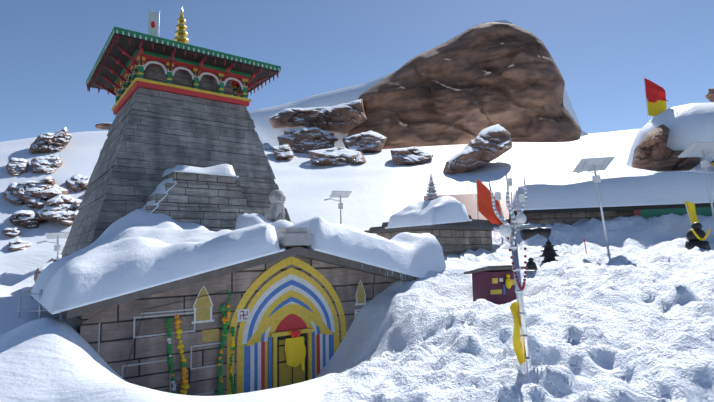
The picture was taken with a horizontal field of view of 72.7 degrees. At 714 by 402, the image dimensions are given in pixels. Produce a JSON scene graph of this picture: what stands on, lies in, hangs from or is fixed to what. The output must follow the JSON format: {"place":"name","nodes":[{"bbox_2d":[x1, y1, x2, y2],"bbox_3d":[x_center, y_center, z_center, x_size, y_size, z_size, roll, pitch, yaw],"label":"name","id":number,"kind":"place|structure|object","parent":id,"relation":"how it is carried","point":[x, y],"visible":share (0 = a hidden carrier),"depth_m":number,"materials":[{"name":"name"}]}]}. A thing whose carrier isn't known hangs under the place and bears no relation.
{"place":"outdoors","nodes":[
{"label":"outdoors","id":0,"kind":"place"},
{"bbox_2d":[31,164,445,313],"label":"roof snow","id":1,"kind":"structure","parent":0,"point":[137,250],"depth_m":11.87,"materials":[{"name":"white snow"}]},
{"bbox_2d":[0,129,713,401],"bbox_3d":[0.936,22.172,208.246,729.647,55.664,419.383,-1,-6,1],"label":"snow ground","id":2,"kind":"structure","parent":0,"point":[625,313],"depth_m":11.07,"materials":[{"name":"white snow"}]},
{"bbox_2d":[17,289,62,318],"bbox_3d":[-7.570,2.643,11.589,1.383,1.104,0.053,-3,-7,17],"label":"railing","id":3,"kind":"object","parent":2,"relation":"on","point":[19,305],"visible":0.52,"depth_m":11.68,"materials":[{"name":"grey metal"}]},
{"bbox_2d":[36,232,69,256],"bbox_3d":[-15.697,2.555,25.068,1.514,1.900,0.591,1,-7,-22],"label":"solar lamp","id":4,"kind":"object","parent":2,"relation":"on","point":[57,236],"visible":0.85,"depth_m":25.09,"materials":[{"name":"white metal"}]},
{"bbox_2d":[60,8,417,395],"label":"temple","id":5,"kind":"structure","parent":2,"relation":"on","point":[288,316],"depth_m":13.98,"materials":[{"name":"stone"}]},
{"bbox_2d":[324,190,351,223],"bbox_3d":[-1.069,0.925,26.302,1.524,2.928,0.589,1,-7,-22],"label":"solar lamp","id":6,"kind":"object","parent":2,"relation":"on","point":[340,194],"visible":0.9,"depth_m":26.36,"materials":[{"name":"white metal"}]},
{"bbox_2d":[2,88,713,297],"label":"hillside rocks","id":7,"kind":"object","parent":2,"relation":"on","point":[49,198],"visible":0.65,"depth_m":36.19,"materials":[{"name":"grey stone"}]},
{"bbox_2d":[269,99,512,173],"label":"rocks","id":8,"kind":"object","parent":2,"relation":"on","point":[482,148],"visible":0.98,"depth_m":72.05,"materials":[{"name":"stone"}]},
{"bbox_2d":[249,20,588,147],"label":"snow","id":9,"kind":"structure","parent":2,"relation":"on","point":[266,131],"depth_m":91.27,"materials":[{"name":"white snow"}]},
{"bbox_2d":[364,174,499,255],"bbox_3d":[3.322,1.490,21.142,4.400,5.690,4.400,4,-8,-37],"label":"stone shrine","id":10,"kind":"object","parent":2,"relation":"on","point":[456,238],"visible":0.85,"depth_m":19.79,"materials":[{"name":"grey stone"}]},
{"bbox_2d":[385,196,471,228],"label":"roof snow","id":11,"kind":"structure","parent":10,"relation":"on","point":[444,209],"depth_m":19.31,"materials":[{"name":"white snow"}]},
{"bbox_2d":[347,22,580,148],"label":"crag rock","id":12,"kind":"object","parent":2,"relation":"on","point":[468,85],"visible":0.96,"depth_m":80.00,"materials":[{"name":"brown stone"}]},
{"bbox_2d":[424,192,516,223],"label":"building","id":13,"kind":"structure","parent":2,"relation":"on","point":[469,201],"depth_m":27.57,"materials":[{"name":"stone"}]},
{"bbox_2d":[476,178,501,225],"bbox_3d":[6.285,0.687,22.791,1.249,3.600,0.323,-1,-6,1],"label":"orange flag","id":14,"kind":"object","parent":2,"relation":"on","point":[484,205],"visible":0.65,"depth_m":22.82,"materials":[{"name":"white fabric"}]},
{"bbox_2d":[464,265,527,304],"bbox_3d":[3.940,2.394,13.771,1.400,1.133,1.077,1,-7,-19],"label":"painted shrine","id":15,"kind":"object","parent":2,"relation":"on","point":[494,284],"visible":0.96,"depth_m":13.44,"materials":[{"name":"red paint"}]},
{"bbox_2d":[488,174,550,373],"bbox_3d":[2.009,0.965,5.897,0.711,2.614,0.240,-1,-6,1],"label":"decorated pole","id":16,"kind":"object","parent":2,"relation":"on","point":[506,229],"visible":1,"depth_m":5.89,"materials":[{"name":"silver metal"}]},
{"bbox_2d":[572,157,614,243],"bbox_3d":[10.173,0.097,20.746,1.701,3.922,0.806,0,-6,-8],"label":"solar lamp","id":17,"kind":"object","parent":2,"relation":"on","point":[592,164],"visible":0.98,"depth_m":20.73,"materials":[{"name":"white metal"}]},
{"bbox_2d":[514,203,713,225],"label":"long hut","id":18,"kind":"object","parent":2,"relation":"on","point":[568,216],"visible":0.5,"depth_m":23.45,"materials":[{"name":"stone"}]},
{"bbox_2d":[512,171,713,210],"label":"snowy roof","id":19,"kind":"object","parent":18,"relation":"on","point":[669,187],"depth_m":23.07,"materials":[{"name":"white snow"}]},
{"bbox_2d":[626,102,713,173],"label":"snowy outcrop","id":20,"kind":"object","parent":2,"relation":"on","point":[663,140],"visible":0.96,"depth_m":25.31,"materials":[{"name":"white snow"}]},
{"bbox_2d":[644,78,667,121],"bbox_3d":[17.796,-5.678,28.757,1.311,3.400,0.323,-1,-6,1],"label":"flag","id":21,"kind":"object","parent":20,"relation":"on","point":[656,100],"visible":0.98,"depth_m":28.75,"materials":[{"name":"red fabric"}]},
{"bbox_2d":[678,142,713,219],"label":"solar lamp","id":22,"kind":"object","parent":2,"relation":"on","point":[700,149],"visible":1,"depth_m":20.93,"materials":[{"name":"white metal"}]},
{"bbox_2d":[685,222,710,249],"bbox_3d":[12.816,1.331,18.331,0.811,1.070,0.811,-1,-6,1],"label":"statue","id":23,"kind":"object","parent":2,"relation":"on","point":[696,235],"visible":0.98,"depth_m":18.11,"materials":[{"name":"black stone"}]},
{"bbox_2d":[684,201,698,227],"bbox_3d":[13.653,0.786,19.703,0.589,1.607,0.115,-1,-6,-3],"label":"yellow flag","id":24,"kind":"object","parent":23,"relation":"on","point":[691,211],"visible":0.94,"depth_m":19.73,"materials":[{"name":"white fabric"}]},
{"bbox_2d":[0,0,713,141],"label":"sky","id":25,"kind":"structure","parent":0,"point":[603,51],"materials":[{"name":"blue"}]},
{"bbox_2d":[525,238,558,269],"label":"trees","id":26,"kind":"object","parent":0,"point":[549,254],"visible":1,"depth_m":16.77,"materials":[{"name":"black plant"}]}
]}

